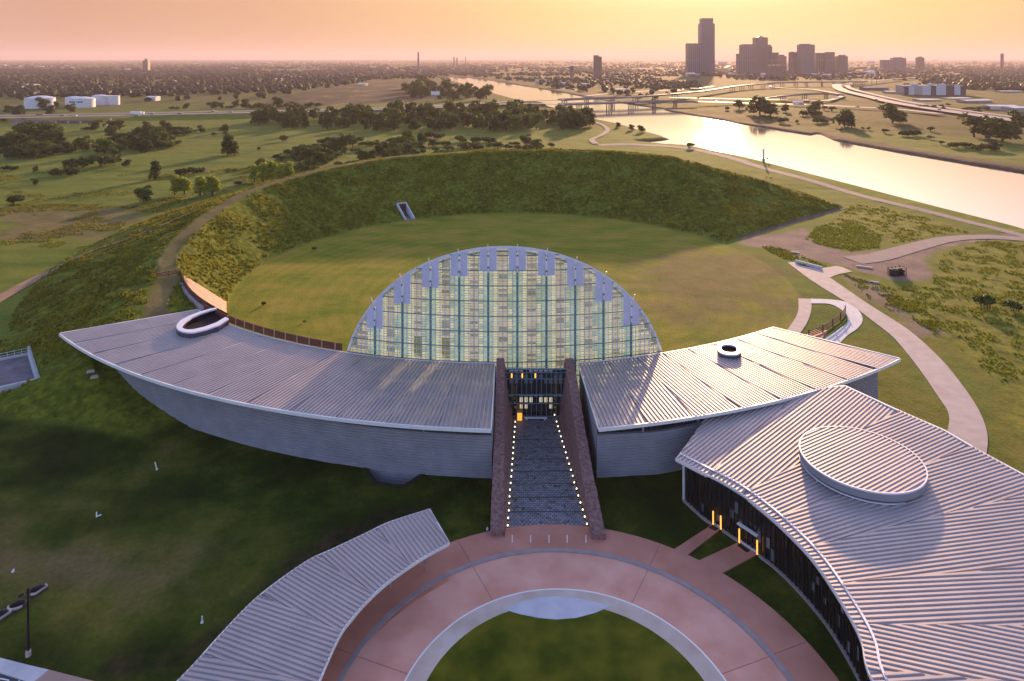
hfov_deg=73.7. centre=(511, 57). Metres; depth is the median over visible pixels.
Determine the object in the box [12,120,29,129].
green tree
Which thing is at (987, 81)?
hill woods
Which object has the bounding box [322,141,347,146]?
thicket
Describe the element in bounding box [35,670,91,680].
car park sidewalk
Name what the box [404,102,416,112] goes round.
broadleaf tree
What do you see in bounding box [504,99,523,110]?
broadleaf tree
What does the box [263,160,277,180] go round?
yellow green tree
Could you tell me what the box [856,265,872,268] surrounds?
concrete slab cover
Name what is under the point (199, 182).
yellow green tree
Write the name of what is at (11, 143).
green tree
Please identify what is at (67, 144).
broadleaf tree
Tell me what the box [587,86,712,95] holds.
city road
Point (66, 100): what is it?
storage tank
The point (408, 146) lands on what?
broadleaf tree
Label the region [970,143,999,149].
thicket
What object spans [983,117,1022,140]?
broadleaf tree
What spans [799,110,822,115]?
thicket
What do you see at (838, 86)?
ramp road
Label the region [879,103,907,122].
broadleaf tree
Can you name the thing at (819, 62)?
skyscraper
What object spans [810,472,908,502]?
window
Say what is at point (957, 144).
thicket
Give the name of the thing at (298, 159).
bush
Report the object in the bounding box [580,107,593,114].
broadleaf tree
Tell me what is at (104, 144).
green tree
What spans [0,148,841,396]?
tall grass
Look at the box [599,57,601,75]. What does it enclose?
skyscraper
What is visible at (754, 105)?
broadleaf tree
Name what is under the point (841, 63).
skyscraper
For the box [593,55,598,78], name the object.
skyscraper
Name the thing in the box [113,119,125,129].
broadleaf tree
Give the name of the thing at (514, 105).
green tree
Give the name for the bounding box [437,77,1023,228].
river water
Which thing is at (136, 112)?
truck
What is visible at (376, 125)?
broadleaf tree
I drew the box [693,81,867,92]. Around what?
flyover bridge
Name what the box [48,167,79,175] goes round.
thicket
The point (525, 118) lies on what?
green tree
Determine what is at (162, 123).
broadleaf tree
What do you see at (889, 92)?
building
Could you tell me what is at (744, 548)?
door mat
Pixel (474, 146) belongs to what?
thicket
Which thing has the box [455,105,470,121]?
broadleaf tree
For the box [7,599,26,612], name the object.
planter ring
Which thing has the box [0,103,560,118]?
highway road
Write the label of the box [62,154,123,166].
thicket
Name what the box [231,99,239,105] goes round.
broadleaf tree
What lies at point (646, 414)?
gallery building
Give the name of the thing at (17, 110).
broadleaf tree
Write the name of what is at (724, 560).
pavement
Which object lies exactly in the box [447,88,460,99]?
broadleaf tree
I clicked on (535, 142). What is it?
green tree
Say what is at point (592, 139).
bike path
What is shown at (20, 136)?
green tree
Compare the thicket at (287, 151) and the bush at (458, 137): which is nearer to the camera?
the thicket at (287, 151)
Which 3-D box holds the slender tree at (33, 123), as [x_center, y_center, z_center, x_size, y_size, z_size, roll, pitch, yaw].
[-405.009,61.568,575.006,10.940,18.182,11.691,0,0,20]
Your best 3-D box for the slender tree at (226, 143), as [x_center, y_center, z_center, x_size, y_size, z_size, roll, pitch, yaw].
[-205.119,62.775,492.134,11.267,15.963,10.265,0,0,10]
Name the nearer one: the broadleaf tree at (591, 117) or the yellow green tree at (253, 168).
the yellow green tree at (253, 168)
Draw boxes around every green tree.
[0,136,16,147]
[2,105,14,112]
[3,131,27,144]
[11,125,25,132]
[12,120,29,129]
[24,139,38,150]
[33,140,53,155]
[38,121,64,131]
[40,128,60,142]
[65,103,76,111]
[74,135,92,150]
[95,137,114,153]
[104,125,118,135]
[109,146,119,154]
[133,185,152,201]
[148,126,166,133]
[169,174,181,194]
[178,176,191,193]
[192,175,206,196]
[204,175,221,195]
[247,164,258,181]
[253,162,267,181]
[255,157,266,165]
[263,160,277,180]
[267,105,278,120]
[272,163,286,179]
[284,161,294,175]
[299,106,308,119]
[312,145,322,157]
[333,116,343,126]
[338,133,347,141]
[342,146,347,152]
[346,134,357,146]
[358,114,364,123]
[387,100,404,111]
[387,107,400,114]
[398,111,406,121]
[401,82,410,90]
[401,129,415,141]
[410,147,420,153]
[414,74,428,84]
[423,103,433,111]
[439,109,450,118]
[440,77,450,83]
[442,99,454,111]
[449,112,460,125]
[464,88,475,96]
[469,114,478,127]
[471,105,481,113]
[477,116,487,127]
[479,84,493,98]
[485,109,499,121]
[508,101,523,115]
[509,115,523,129]
[519,134,531,144]
[521,113,530,126]
[527,112,544,128]
[529,138,542,149]
[555,104,568,112]
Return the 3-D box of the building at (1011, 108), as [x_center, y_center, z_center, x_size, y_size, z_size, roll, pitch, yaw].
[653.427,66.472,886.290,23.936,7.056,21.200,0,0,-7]
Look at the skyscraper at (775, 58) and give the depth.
3000.00 m
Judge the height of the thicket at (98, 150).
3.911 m
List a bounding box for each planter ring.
[0,608,11,621]
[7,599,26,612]
[30,583,47,597]
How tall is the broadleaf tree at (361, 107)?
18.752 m
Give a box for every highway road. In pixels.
[0,100,555,115]
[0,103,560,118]
[667,97,808,100]
[698,101,943,113]
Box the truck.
[130,111,144,114]
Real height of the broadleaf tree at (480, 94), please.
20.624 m
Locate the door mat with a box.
[737,543,749,551]
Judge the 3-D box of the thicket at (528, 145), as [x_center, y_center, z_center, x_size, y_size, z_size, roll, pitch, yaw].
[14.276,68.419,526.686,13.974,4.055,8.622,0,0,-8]
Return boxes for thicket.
[0,165,19,169]
[3,150,45,157]
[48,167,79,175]
[51,146,76,152]
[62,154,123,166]
[80,127,97,129]
[95,148,121,152]
[105,136,129,140]
[111,131,143,136]
[114,144,126,148]
[156,140,174,147]
[165,140,181,145]
[166,126,189,131]
[168,129,193,135]
[168,134,174,139]
[174,167,205,174]
[247,103,270,108]
[276,103,285,107]
[283,149,294,153]
[289,154,303,158]
[303,102,321,106]
[315,151,342,157]
[316,136,332,142]
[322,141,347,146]
[323,144,341,151]
[358,141,373,145]
[375,143,401,148]
[381,151,402,156]
[383,148,404,152]
[385,136,406,141]
[389,138,410,143]
[389,145,403,148]
[389,148,409,152]
[402,142,417,145]
[417,131,445,138]
[433,149,451,152]
[436,140,450,145]
[457,141,479,146]
[460,143,484,149]
[470,137,496,142]
[485,141,503,147]
[508,141,520,144]
[522,144,538,147]
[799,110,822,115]
[812,118,828,122]
[898,129,921,135]
[946,142,975,146]
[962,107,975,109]
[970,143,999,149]
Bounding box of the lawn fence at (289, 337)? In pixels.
[204,304,341,350]
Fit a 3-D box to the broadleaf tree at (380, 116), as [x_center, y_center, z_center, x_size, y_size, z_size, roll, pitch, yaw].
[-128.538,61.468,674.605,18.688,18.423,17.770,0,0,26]
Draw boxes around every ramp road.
[767,84,844,100]
[832,83,1012,121]
[845,82,1011,116]
[868,72,985,81]
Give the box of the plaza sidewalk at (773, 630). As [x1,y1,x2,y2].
[321,524,838,680]
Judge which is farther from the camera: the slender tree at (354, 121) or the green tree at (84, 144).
the slender tree at (354, 121)
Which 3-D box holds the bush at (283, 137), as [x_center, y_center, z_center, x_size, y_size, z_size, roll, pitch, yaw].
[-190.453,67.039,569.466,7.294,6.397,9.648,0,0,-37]
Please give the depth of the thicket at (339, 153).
481.86 m
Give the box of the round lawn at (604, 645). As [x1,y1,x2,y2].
[427,609,703,680]
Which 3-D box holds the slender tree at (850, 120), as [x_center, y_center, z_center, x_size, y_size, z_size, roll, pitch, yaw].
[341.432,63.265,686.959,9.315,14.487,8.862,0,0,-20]
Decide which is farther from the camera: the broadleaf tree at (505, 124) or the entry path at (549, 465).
the broadleaf tree at (505, 124)
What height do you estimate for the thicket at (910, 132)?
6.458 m
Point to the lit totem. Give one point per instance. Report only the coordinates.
(519, 415)
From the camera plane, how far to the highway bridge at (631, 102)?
964.03 m
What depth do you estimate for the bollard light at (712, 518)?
101.81 m
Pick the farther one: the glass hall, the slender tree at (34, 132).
the slender tree at (34, 132)
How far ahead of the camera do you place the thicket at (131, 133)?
584.01 m
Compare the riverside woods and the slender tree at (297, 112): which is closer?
the slender tree at (297, 112)
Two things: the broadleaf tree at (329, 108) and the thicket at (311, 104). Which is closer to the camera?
the broadleaf tree at (329, 108)
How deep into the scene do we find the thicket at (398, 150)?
500.42 m
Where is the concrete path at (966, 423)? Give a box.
[814,278,987,453]
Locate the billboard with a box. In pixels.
[431,91,439,99]
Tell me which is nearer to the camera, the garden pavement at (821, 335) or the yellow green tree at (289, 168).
the garden pavement at (821, 335)
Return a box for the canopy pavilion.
[177,509,449,680]
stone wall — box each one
[490,358,511,536]
[559,358,605,538]
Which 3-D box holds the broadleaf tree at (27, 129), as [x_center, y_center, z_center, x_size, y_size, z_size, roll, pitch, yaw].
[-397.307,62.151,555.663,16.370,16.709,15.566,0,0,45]
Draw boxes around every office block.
[143,59,149,70]
[570,66,573,77]
[766,65,782,78]
[880,60,895,71]
[890,57,905,70]
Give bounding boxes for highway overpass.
[9,120,95,123]
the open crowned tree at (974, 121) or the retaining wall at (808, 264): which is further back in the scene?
the open crowned tree at (974, 121)
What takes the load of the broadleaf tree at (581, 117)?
on the ground at (146, 571)
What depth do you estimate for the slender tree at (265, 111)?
723.57 m
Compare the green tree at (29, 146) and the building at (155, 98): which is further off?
the building at (155, 98)
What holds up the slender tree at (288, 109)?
on the ground at (146, 571)
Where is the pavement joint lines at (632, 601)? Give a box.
[336,541,805,673]
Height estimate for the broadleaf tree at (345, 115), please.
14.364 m
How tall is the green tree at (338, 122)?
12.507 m
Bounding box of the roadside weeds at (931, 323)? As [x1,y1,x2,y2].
[40,204,1023,381]
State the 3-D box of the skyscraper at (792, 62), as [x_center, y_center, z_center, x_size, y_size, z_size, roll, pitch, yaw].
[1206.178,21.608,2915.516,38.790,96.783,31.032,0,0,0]
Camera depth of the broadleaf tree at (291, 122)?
674.91 m
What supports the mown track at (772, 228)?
on the ground at (146, 571)
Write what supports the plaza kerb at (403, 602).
on the ground at (146, 571)
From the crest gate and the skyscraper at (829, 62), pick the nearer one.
the crest gate
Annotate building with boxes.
[59,309,495,483]
[147,96,159,100]
[358,83,367,85]
[578,327,900,477]
[675,385,1023,680]
[859,87,889,89]
[882,91,894,93]
[895,84,965,94]
[912,99,940,100]
[941,97,972,98]
[956,99,991,102]
[982,105,1016,109]
[1001,106,1023,111]
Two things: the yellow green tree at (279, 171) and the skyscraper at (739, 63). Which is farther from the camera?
the skyscraper at (739, 63)
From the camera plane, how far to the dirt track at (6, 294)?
212.06 m
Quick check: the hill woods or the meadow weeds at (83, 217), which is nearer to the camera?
the meadow weeds at (83, 217)
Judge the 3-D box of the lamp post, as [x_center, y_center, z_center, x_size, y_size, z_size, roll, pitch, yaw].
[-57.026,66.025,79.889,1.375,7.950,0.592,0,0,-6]
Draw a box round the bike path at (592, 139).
[589,121,609,143]
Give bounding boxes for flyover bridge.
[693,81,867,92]
[765,93,843,100]
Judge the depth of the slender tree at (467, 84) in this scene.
1207.59 m
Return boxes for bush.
[6,194,25,205]
[272,153,282,159]
[277,155,288,160]
[279,134,287,141]
[294,157,302,163]
[299,165,311,170]
[325,155,334,161]
[454,135,464,140]
[777,117,789,122]
[972,294,996,309]
[989,141,1002,146]
[1002,299,1023,310]
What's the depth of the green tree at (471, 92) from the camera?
1189.64 m
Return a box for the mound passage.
[397,202,414,220]
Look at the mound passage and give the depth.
300.41 m
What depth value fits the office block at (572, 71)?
2100.00 m
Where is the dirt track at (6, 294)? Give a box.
[0,207,202,301]
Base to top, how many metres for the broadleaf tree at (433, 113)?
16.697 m
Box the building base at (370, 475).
[363,467,424,487]
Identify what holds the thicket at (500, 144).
on the ground at (146, 571)
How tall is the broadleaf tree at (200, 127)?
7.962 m
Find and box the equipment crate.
[888,265,906,276]
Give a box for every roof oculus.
[176,307,228,338]
[717,342,740,359]
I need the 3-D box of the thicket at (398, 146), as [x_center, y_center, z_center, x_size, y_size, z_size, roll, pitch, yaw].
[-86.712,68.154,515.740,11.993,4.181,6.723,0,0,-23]
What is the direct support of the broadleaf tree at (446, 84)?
on the ground at (146, 571)
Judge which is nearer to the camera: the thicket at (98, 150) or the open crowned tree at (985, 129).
the thicket at (98, 150)
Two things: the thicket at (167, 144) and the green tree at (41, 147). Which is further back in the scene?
the thicket at (167, 144)
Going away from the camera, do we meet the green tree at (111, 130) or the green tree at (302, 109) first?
the green tree at (111, 130)
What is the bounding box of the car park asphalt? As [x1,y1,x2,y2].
[0,674,20,680]
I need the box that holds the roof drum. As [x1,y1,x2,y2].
[799,426,927,504]
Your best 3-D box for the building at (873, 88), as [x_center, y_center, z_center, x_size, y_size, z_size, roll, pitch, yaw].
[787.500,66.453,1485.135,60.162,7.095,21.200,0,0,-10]
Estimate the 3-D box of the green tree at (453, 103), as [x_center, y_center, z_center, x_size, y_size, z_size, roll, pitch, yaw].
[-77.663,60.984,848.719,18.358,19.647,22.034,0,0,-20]
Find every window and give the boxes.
[405,428,490,433]
[597,418,704,432]
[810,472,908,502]
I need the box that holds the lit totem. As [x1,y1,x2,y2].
[517,410,522,421]
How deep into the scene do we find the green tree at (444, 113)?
704.07 m
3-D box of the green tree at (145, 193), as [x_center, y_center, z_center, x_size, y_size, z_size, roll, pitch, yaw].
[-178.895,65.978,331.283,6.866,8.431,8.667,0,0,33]
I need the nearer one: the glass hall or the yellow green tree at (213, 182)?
the glass hall
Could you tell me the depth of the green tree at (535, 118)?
668.84 m
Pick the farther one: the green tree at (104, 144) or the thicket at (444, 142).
the thicket at (444, 142)
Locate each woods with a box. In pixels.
[0,61,1023,100]
[0,68,391,97]
[520,69,638,76]
[639,79,700,88]
[922,69,1023,90]
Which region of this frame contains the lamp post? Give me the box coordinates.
[18,587,30,657]
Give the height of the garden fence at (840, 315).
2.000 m
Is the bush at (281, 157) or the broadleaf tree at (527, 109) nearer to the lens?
the bush at (281, 157)
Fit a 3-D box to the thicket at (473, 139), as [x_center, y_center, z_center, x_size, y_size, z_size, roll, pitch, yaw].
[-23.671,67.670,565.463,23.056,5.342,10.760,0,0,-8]
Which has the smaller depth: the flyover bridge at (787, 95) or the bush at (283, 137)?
the bush at (283, 137)
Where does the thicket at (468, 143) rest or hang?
on the ground at (146, 571)
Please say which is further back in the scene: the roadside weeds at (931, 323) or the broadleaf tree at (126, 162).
the broadleaf tree at (126, 162)
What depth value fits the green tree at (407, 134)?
560.21 m
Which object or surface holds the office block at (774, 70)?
on the ground at (146, 571)
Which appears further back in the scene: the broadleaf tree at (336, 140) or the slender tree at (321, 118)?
the slender tree at (321, 118)
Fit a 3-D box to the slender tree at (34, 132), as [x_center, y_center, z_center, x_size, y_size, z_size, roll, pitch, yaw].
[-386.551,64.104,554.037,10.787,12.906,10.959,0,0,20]
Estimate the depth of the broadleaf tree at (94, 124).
660.28 m
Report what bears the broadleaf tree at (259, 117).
on the ground at (146, 571)
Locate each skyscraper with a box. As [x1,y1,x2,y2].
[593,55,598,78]
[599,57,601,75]
[685,43,700,73]
[698,18,714,72]
[736,54,742,73]
[739,44,755,72]
[752,36,767,72]
[768,45,771,64]
[772,52,778,64]
[779,55,786,71]
[788,52,796,72]
[797,44,814,72]
[815,53,824,73]
[825,52,834,72]
[835,55,847,72]
[915,57,923,70]
[1000,54,1003,69]
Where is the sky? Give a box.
[0,0,1023,59]
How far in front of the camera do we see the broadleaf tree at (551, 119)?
714.22 m
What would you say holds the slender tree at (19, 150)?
on the ground at (146, 571)
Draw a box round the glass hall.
[347,244,661,416]
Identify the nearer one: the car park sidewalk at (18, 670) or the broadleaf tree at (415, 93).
the car park sidewalk at (18, 670)
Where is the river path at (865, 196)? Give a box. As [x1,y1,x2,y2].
[597,143,1023,236]
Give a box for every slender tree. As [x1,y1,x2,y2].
[0,136,8,148]
[14,147,25,157]
[26,120,38,129]
[27,148,40,159]
[28,129,39,136]
[55,131,65,143]
[148,159,161,179]
[221,134,232,154]
[229,141,238,154]
[262,105,269,123]
[285,106,292,113]
[293,107,301,124]
[301,112,309,127]
[318,114,323,124]
[322,111,332,128]
[351,113,356,123]
[364,118,369,128]
[388,119,400,130]
[418,103,425,119]
[419,87,424,99]
[445,100,453,113]
[447,119,456,127]
[464,82,469,95]
[548,109,555,115]
[733,99,745,108]
[847,115,855,127]
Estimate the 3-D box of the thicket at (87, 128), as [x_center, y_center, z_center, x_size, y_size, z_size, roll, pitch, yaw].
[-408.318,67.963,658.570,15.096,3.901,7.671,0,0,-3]
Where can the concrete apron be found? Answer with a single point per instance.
(813, 274)
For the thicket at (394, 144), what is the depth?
523.83 m
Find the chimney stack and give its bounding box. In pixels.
[417,52,418,77]
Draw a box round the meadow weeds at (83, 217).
[0,167,296,249]
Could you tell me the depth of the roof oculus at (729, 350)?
140.70 m
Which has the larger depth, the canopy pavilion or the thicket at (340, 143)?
the thicket at (340, 143)
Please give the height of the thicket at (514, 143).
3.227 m
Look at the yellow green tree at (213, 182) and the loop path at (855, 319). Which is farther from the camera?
the yellow green tree at (213, 182)
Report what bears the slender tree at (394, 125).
on the ground at (146, 571)
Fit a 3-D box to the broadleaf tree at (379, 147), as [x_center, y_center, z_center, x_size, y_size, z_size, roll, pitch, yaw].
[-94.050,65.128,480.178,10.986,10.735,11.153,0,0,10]
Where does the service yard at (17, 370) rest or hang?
on the ground at (146, 571)
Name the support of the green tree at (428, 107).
on the ground at (146, 571)
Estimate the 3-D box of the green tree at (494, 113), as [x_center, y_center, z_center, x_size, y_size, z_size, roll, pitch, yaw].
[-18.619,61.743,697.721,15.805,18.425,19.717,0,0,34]
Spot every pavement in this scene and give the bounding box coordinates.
[343,552,787,680]
[368,578,448,641]
[406,590,724,680]
[504,596,609,619]
[675,525,719,554]
[700,542,755,572]
[807,329,827,338]
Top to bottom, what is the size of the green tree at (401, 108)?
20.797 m
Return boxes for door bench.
[525,417,546,419]
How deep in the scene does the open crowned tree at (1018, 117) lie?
643.27 m
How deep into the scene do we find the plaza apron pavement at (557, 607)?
86.78 m
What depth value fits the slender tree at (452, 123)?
671.88 m
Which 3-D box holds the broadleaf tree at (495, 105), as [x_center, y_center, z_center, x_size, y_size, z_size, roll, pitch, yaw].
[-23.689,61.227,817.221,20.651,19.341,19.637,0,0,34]
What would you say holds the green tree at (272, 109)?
on the ground at (146, 571)
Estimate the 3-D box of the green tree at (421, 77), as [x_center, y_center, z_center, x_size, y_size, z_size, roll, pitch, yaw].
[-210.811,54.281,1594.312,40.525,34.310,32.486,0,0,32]
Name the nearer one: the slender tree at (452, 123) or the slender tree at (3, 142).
the slender tree at (3, 142)
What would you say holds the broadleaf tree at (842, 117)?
on the ground at (146, 571)
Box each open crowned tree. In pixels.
[957,112,984,136]
[977,115,996,136]
[1007,109,1023,129]
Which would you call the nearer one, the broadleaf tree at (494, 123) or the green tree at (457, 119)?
the broadleaf tree at (494, 123)
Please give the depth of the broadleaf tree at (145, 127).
580.50 m
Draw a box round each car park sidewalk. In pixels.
[0,658,48,680]
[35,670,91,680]
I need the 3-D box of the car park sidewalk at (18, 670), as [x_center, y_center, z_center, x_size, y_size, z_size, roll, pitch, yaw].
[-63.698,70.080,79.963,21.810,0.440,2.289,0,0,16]
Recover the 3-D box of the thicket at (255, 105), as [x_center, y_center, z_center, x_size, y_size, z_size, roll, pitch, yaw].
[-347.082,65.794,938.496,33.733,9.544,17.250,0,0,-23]
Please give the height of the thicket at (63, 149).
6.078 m
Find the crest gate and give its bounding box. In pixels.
[156,268,180,277]
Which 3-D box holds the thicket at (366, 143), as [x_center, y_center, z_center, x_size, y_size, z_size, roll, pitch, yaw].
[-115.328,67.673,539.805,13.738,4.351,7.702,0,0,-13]
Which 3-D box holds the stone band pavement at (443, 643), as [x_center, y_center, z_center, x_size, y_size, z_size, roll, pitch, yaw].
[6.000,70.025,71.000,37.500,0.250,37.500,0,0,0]
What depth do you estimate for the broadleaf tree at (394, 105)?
782.88 m
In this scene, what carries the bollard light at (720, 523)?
on the ground at (146, 571)
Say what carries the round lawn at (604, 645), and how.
on the ground at (146, 571)
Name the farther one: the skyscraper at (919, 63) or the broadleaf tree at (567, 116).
the skyscraper at (919, 63)
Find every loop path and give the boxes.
[787,298,811,332]
[811,299,862,342]
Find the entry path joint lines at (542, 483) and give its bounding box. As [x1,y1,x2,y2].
[508,439,583,527]
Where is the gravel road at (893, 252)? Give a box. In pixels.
[843,235,1023,263]
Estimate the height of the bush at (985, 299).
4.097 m
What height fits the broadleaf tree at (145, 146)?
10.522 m
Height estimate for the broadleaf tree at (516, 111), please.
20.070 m
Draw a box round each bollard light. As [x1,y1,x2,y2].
[712,511,713,525]
[720,515,721,531]
[738,528,739,544]
[756,540,757,557]
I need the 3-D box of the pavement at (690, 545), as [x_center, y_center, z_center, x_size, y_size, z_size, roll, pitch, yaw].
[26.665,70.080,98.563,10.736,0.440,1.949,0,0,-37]
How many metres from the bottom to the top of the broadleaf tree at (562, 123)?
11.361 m
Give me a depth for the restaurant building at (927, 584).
90.17 m
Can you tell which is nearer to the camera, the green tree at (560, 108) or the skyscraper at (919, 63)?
the green tree at (560, 108)
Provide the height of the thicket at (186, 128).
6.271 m
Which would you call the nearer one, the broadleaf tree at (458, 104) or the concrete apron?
the concrete apron
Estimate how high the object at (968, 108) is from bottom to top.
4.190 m
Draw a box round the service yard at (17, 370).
[0,346,39,391]
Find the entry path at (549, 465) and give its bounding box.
[506,417,588,527]
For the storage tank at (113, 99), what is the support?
on the ground at (146, 571)
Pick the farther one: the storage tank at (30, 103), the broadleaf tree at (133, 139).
the storage tank at (30, 103)
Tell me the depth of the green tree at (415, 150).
476.34 m
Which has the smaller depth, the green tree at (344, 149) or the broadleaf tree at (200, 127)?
the green tree at (344, 149)
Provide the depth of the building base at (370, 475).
112.71 m
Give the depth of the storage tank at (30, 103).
939.24 m
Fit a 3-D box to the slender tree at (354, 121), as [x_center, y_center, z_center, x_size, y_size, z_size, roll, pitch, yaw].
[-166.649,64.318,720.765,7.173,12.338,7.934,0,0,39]
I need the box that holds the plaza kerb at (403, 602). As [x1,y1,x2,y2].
[337,548,793,680]
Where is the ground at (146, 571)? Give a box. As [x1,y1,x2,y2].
[0,59,1023,680]
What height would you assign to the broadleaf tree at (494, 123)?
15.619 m
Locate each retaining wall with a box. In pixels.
[184,276,226,312]
[795,260,821,268]
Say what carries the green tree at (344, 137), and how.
on the ground at (146, 571)
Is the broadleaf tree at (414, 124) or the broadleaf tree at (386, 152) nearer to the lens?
the broadleaf tree at (386, 152)
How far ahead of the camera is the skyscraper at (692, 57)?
2880.00 m
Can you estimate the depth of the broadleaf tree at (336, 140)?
530.87 m
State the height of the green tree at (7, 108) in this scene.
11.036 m
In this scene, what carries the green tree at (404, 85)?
on the ground at (146, 571)
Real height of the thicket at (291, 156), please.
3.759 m
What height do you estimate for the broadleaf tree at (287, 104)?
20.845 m
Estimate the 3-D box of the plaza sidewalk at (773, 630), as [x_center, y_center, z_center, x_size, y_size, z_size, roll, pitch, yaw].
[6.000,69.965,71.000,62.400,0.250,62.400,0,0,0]
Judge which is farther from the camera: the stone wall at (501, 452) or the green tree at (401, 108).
the green tree at (401, 108)
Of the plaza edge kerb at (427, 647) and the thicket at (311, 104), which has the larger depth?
the thicket at (311, 104)
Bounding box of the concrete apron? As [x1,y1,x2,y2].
[787,262,851,281]
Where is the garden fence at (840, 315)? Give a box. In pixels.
[808,305,845,335]
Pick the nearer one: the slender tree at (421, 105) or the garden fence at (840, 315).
the garden fence at (840, 315)
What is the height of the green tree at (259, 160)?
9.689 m
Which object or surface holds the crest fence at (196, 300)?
on the ground at (146, 571)
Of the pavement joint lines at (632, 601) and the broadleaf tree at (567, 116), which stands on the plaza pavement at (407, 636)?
the pavement joint lines at (632, 601)
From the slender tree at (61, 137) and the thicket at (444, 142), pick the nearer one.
the slender tree at (61, 137)
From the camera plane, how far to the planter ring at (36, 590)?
89.51 m
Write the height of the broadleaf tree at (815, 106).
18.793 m
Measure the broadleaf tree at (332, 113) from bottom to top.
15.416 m
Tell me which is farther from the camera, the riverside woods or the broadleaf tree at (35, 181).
the riverside woods
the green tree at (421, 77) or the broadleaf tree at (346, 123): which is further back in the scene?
the green tree at (421, 77)
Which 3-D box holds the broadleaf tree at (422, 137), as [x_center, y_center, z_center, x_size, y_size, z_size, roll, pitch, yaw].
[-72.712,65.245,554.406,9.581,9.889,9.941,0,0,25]
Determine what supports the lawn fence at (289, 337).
on the ground at (146, 571)
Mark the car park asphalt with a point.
(7, 677)
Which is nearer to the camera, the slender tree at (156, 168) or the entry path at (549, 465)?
the entry path at (549, 465)
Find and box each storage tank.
[24,96,55,108]
[65,96,77,104]
[68,97,95,107]
[92,94,107,105]
[107,95,119,104]
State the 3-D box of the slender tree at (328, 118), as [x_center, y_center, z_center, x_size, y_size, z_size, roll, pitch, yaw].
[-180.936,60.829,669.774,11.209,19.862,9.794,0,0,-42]
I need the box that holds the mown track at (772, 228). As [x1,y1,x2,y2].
[736,206,845,239]
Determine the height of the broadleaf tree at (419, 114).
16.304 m
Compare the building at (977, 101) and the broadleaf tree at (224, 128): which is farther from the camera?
the building at (977, 101)
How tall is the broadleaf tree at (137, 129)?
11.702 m
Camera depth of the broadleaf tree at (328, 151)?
471.99 m
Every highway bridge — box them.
[558,91,699,106]
[558,100,697,109]
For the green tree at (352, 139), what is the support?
on the ground at (146, 571)
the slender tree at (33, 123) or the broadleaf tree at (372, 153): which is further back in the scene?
the slender tree at (33, 123)
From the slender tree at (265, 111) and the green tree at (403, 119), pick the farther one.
the green tree at (403, 119)
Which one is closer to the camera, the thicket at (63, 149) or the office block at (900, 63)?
the thicket at (63, 149)
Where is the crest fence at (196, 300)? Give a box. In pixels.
[180,270,227,314]
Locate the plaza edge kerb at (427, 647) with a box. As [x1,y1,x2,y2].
[404,588,726,680]
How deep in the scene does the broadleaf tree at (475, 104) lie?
855.73 m
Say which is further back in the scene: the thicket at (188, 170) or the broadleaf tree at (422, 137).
the broadleaf tree at (422, 137)
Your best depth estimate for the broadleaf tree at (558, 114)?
729.32 m
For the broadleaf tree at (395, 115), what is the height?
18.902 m
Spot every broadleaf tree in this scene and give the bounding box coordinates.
[10,105,25,114]
[14,124,33,139]
[30,178,38,184]
[32,166,38,171]
[34,97,50,109]
[43,105,55,113]
[59,140,73,147]
[88,120,102,129]
[106,120,114,127]
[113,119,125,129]
[121,159,130,165]
[127,135,142,149]
[134,126,142,132]
[136,139,153,151]
[141,123,154,135]
[143,131,162,148]
[159,120,172,131]
[159,131,169,140]
[197,124,204,132]
[210,101,218,108]
[218,124,228,131]
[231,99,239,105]
[240,98,248,108]
[249,111,267,123]
[272,96,283,105]
[272,112,280,122]
[274,111,294,126]
[284,102,295,107]
[285,116,298,127]
[293,145,304,155]
[299,147,317,158]
[308,108,319,118]
[316,151,328,163]
[320,147,335,155]
[322,106,338,113]
[330,108,341,120]
[330,137,341,142]
[340,111,352,122]
[341,117,352,126]
[344,105,360,119]
[355,149,367,159]
[357,103,366,117]
[360,109,375,126]
[363,149,377,159]
[370,119,381,130]
[373,144,384,156]
[374,111,388,128]
[381,141,389,148]
[381,150,389,156]
[386,112,403,126]
[389,100,403,112]
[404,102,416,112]
[404,110,417,123]
[404,144,413,152]
[406,81,423,94]
[408,119,420,129]
[410,86,419,97]
[413,108,421,119]
[413,116,422,127]
[417,132,427,142]
[420,85,430,96]
[424,79,436,87]
[426,116,436,129]
[427,108,443,120]
[428,138,436,145]
[432,118,446,130]
[440,80,453,90]
[443,116,455,127]
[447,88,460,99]
[453,102,465,109]
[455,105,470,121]
[457,85,465,95]
[458,111,471,126]
[468,100,479,108]
[474,89,485,98]
[478,102,492,116]
[486,115,502,130]
[488,101,498,109]
[497,110,512,125]
[500,119,512,129]
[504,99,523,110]
[508,106,521,123]
[522,106,538,113]
[540,109,548,118]
[546,114,557,124]
[554,111,561,119]
[556,119,567,128]
[557,111,571,127]
[561,108,578,118]
[568,110,589,127]
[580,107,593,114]
[586,113,595,124]
[637,125,645,131]
[745,95,770,113]
[759,101,779,115]
[780,104,788,111]
[805,100,822,111]
[830,108,855,126]
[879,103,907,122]
[893,111,907,122]
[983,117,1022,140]
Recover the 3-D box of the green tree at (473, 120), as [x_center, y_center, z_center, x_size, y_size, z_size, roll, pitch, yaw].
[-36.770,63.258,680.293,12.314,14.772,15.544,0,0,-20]
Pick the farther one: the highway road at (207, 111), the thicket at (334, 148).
the highway road at (207, 111)
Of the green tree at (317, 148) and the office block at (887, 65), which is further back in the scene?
the office block at (887, 65)
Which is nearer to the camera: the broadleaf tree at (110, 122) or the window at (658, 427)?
the window at (658, 427)

